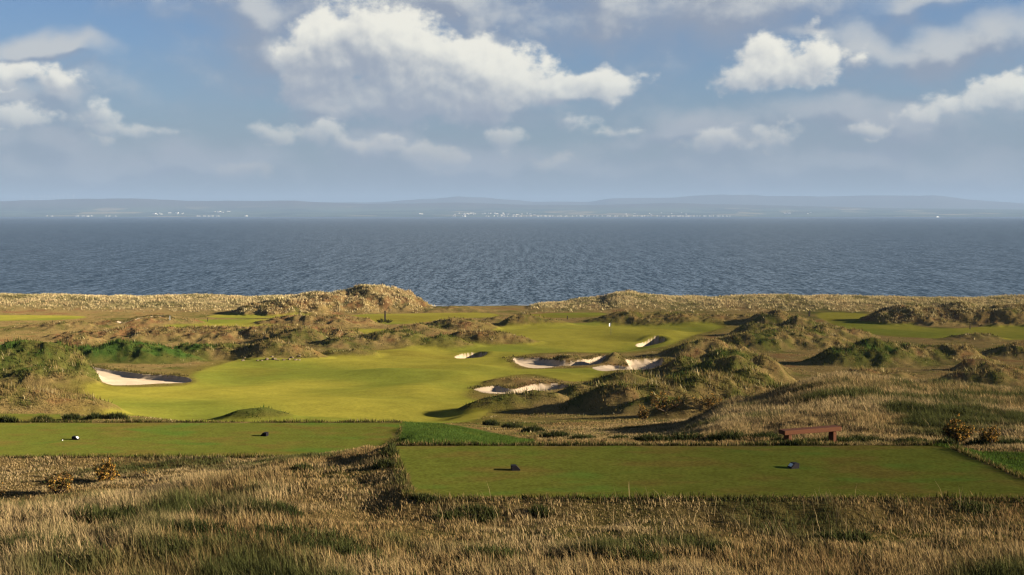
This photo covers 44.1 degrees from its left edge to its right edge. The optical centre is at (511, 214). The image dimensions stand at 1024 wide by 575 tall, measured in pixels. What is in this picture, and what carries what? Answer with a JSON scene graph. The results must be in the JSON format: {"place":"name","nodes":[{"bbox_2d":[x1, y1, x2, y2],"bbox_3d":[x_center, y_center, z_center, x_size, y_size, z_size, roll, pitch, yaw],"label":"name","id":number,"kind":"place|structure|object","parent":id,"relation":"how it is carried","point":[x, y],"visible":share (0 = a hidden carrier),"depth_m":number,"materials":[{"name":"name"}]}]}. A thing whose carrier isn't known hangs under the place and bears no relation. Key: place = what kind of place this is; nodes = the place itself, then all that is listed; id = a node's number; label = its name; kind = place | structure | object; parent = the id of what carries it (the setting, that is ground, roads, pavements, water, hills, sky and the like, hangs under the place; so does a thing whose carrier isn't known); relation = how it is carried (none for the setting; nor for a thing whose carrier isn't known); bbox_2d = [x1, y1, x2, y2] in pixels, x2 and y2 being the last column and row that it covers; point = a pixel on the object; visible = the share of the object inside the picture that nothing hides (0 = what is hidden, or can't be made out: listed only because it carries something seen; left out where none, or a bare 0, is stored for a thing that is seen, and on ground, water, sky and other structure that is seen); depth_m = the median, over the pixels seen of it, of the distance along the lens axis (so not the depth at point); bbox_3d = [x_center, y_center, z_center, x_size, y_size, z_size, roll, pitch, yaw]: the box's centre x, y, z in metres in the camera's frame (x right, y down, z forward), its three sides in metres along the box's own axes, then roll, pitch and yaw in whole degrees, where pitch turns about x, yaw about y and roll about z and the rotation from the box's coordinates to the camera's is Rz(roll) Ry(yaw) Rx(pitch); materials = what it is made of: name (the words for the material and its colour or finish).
{"place":"outdoors","nodes":[
{"label":"outdoors","id":0,"kind":"place"},
{"bbox_2d":[0,414,61,420],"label":"tee ground","id":1,"kind":"structure","parent":0,"point":[30,416],"depth_m":74.42,"materials":[{"name":"green plant"}]},
{"bbox_2d":[0,423,404,456],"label":"tee ground","id":2,"kind":"structure","parent":0,"point":[132,439],"depth_m":55.16,"materials":[{"name":"green plant"}]},
{"bbox_2d":[260,432,268,435],"bbox_3d":[-10.943,9.706,55.800,0.280,0.168,0.252,0,0,14],"label":"tee marker","id":3,"kind":"object","parent":2,"relation":"on","point":[265,434],"visible":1,"depth_m":55.69,"materials":[{"name":"black paint"}]},
{"bbox_2d":[91,314,673,389],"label":"bunker lip grass","id":4,"kind":"structure","parent":0,"point":[665,359],"depth_m":174.77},
{"bbox_2d":[400,422,516,444],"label":"grass path","id":5,"kind":"structure","parent":0,"point":[413,430],"depth_m":56.34,"materials":[{"name":"green plant"}]},
{"bbox_2d":[454,352,485,357],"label":"sand bunker","id":6,"kind":"object","parent":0,"point":[470,355],"visible":0.14,"depth_m":201.34},
{"bbox_2d":[0,371,1022,574],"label":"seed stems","id":7,"kind":"object","parent":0,"point":[661,517],"visible":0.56,"depth_m":29.07,"materials":[{"name":"beige plant"}]},
{"bbox_2d":[0,285,1023,574],"bbox_3d":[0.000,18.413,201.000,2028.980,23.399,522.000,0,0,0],"label":"ground","id":8,"kind":"structure","parent":0,"point":[542,401],"depth_m":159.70,"materials":[{"name":"brown plant"}]},
{"bbox_2d":[0,482,7,497],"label":"gorse bush","id":9,"kind":"object","parent":8,"relation":"on","point":[2,491],"visible":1,"depth_m":44.06,"materials":[{"name":"brown plant"}]},
{"bbox_2d":[0,315,85,320],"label":"mown turf","id":10,"kind":"structure","parent":8,"relation":"on","point":[28,317],"depth_m":284.19,"materials":[{"name":"green plant"}]},
{"bbox_2d":[43,469,73,493],"bbox_3d":[-15.834,9.348,44.151,1.101,0.894,1.073,0,0,0],"label":"gorse bush","id":11,"kind":"object","parent":8,"relation":"on","point":[56,483],"visible":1,"depth_m":44.00,"materials":[{"name":"yellow plant"}]},
{"bbox_2d":[93,458,120,482],"bbox_3d":[-14.800,9.360,46.066,0.981,0.976,0.760,0,0,-34],"label":"gorse bush","id":12,"kind":"object","parent":8,"relation":"on","point":[105,473],"visible":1,"depth_m":45.94,"materials":[{"name":"yellow plant"}]},
{"bbox_2d":[93,367,191,384],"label":"sand bunker","id":13,"kind":"object","parent":8,"relation":"on","point":[107,376],"visible":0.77,"depth_m":155.20},
{"bbox_2d":[165,319,302,326],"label":"mown turf","id":14,"kind":"structure","parent":8,"relation":"on","point":[239,322],"depth_m":266.26,"materials":[{"name":"green plant"}]},
{"bbox_2d":[209,312,307,317],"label":"mown turf","id":15,"kind":"structure","parent":8,"relation":"on","point":[232,315],"depth_m":287.90,"materials":[{"name":"green plant"}]},
{"bbox_2d":[354,329,383,333],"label":"mown turf","id":16,"kind":"structure","parent":8,"relation":"on","point":[366,331],"depth_m":247.59,"materials":[{"name":"green plant"}]},
{"bbox_2d":[84,320,721,422],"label":"fairway","id":17,"kind":"structure","parent":8,"relation":"on","point":[423,384],"depth_m":148.04,"materials":[{"name":"green plant"}]},
{"bbox_2d":[351,312,497,323],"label":"mown turf","id":18,"kind":"structure","parent":8,"relation":"on","point":[407,318],"depth_m":287.45,"materials":[{"name":"green plant"}]},
{"bbox_2d":[0,297,1023,439],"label":"rough grass","id":19,"kind":"structure","parent":8,"relation":"on","point":[605,388],"depth_m":164.33,"materials":[{"name":"plant"}]},
{"bbox_2d":[0,412,1023,565],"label":"green tussocks","id":20,"kind":"object","parent":8,"relation":"on","point":[346,548],"visible":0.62,"depth_m":29.68,"materials":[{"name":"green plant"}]},
{"bbox_2d":[0,284,1023,322],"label":"dune grass","id":21,"kind":"structure","parent":8,"relation":"on","point":[844,299],"depth_m":315.74,"materials":[{"name":"beige plant"}]},
{"bbox_2d":[1,417,1023,503],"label":"tee fringe","id":22,"kind":"object","parent":8,"relation":"on","point":[968,452],"visible":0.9,"depth_m":39.32,"materials":[{"name":"green plant"}]},
{"bbox_2d":[475,383,566,393],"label":"sand bunker","id":23,"kind":"object","parent":8,"relation":"on","point":[492,389],"visible":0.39,"depth_m":138.26},
{"bbox_2d":[512,355,606,367],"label":"sand bunker","id":24,"kind":"object","parent":8,"relation":"on","point":[536,363],"visible":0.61,"depth_m":180.99},
{"bbox_2d":[531,312,605,317],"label":"mown turf","id":25,"kind":"structure","parent":8,"relation":"on","point":[569,315],"depth_m":290.85,"materials":[{"name":"green plant"}]},
{"bbox_2d":[592,358,662,370],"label":"sand bunker","id":26,"kind":"object","parent":8,"relation":"on","point":[640,363],"visible":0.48,"depth_m":178.97},
{"bbox_2d":[637,403,650,419],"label":"gorse bush","id":27,"kind":"object","parent":8,"relation":"on","point":[642,413],"visible":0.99,"depth_m":91.97,"materials":[{"name":"brown plant"}]},
{"bbox_2d":[636,337,664,346],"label":"sand bunker","id":28,"kind":"object","parent":8,"relation":"on","point":[654,340],"visible":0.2,"depth_m":229.03},
{"bbox_2d":[650,391,686,411],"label":"gorse bush","id":29,"kind":"object","parent":8,"relation":"on","point":[655,400],"visible":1,"depth_m":96.18,"materials":[{"name":"brown plant"}]},
{"bbox_2d":[692,393,721,407],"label":"gorse bush","id":30,"kind":"object","parent":8,"relation":"on","point":[709,401],"visible":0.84,"depth_m":95.69,"materials":[{"name":"brown plant"}]},
{"bbox_2d":[398,420,1023,475],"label":"path grass","id":31,"kind":"structure","parent":8,"relation":"on","point":[490,436],"depth_m":53.40,"materials":[{"name":"green plant"}]},
{"bbox_2d":[779,425,841,441],"bbox_3d":[9.826,7.467,41.591,2.235,0.873,0.360,0,0,-22],"label":"bench","id":32,"kind":"object","parent":8,"relation":"on","point":[831,430],"visible":0.61,"depth_m":41.48,"materials":[{"name":"red wood"}]},
{"bbox_2d":[817,312,1023,339],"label":"mown turf","id":33,"kind":"structure","parent":8,"relation":"on","point":[849,321],"depth_m":252.68,"materials":[{"name":"green plant"}]},
{"bbox_2d":[941,413,976,441],"bbox_3d":[14.869,7.128,41.914,1.132,1.087,0.911,0,0,0],"label":"gorse bush","id":34,"kind":"object","parent":8,"relation":"on","point":[951,430],"visible":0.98,"depth_m":41.80,"materials":[{"name":"brown plant"}]},
{"bbox_2d":[978,425,1000,444],"bbox_3d":[15.446,7.170,40.920,0.668,0.749,0.694,0,0,37],"label":"gorse bush","id":35,"kind":"object","parent":8,"relation":"on","point":[990,436],"visible":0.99,"depth_m":40.87,"materials":[{"name":"brown plant"}]},
{"bbox_2d":[0,217,1023,305],"bbox_3d":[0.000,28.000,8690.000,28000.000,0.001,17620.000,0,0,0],"label":"sea","id":36,"kind":"structure","parent":0,"point":[479,261],"depth_m":842.81,"materials":[{"name":"liquid"}]},
{"bbox_2d":[0,194,1023,216],"bbox_3d":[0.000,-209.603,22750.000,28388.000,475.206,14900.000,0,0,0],"label":"hills","id":37,"kind":"structure","parent":0,"point":[832,206],"depth_m":20778.90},
{"bbox_2d":[0,0,1023,202],"label":"sky","id":38,"kind":"structure","parent":0,"point":[183,100],"materials":[{"name":"blue"}]},
{"bbox_2d":[396,446,1023,498],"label":"tee ground","id":39,"kind":"structure","parent":0,"point":[847,471],"depth_m":35.38,"materials":[{"name":"green plant"}]},
{"bbox_2d":[511,464,519,470],"bbox_3d":[0.099,7.136,35.600,0.250,0.150,0.225,0,0,-7],"label":"tee marker","id":40,"kind":"object","parent":39,"relation":"on","point":[514,467],"visible":1,"depth_m":35.49,"materials":[{"name":"black paint"}]},
{"bbox_2d":[787,462,798,468],"bbox_3d":[7.998,7.138,35.900,0.260,0.156,0.234,0,0,-17],"label":"tee marker","id":41,"kind":"object","parent":39,"relation":"on","point":[793,465],"visible":1,"depth_m":35.81,"materials":[{"name":"black paint"}]},
{"bbox_2d":[933,445,1023,474],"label":"grass path","id":42,"kind":"structure","parent":0,"point":[1011,455],"depth_m":38.42,"materials":[{"name":"green plant"}]}
]}

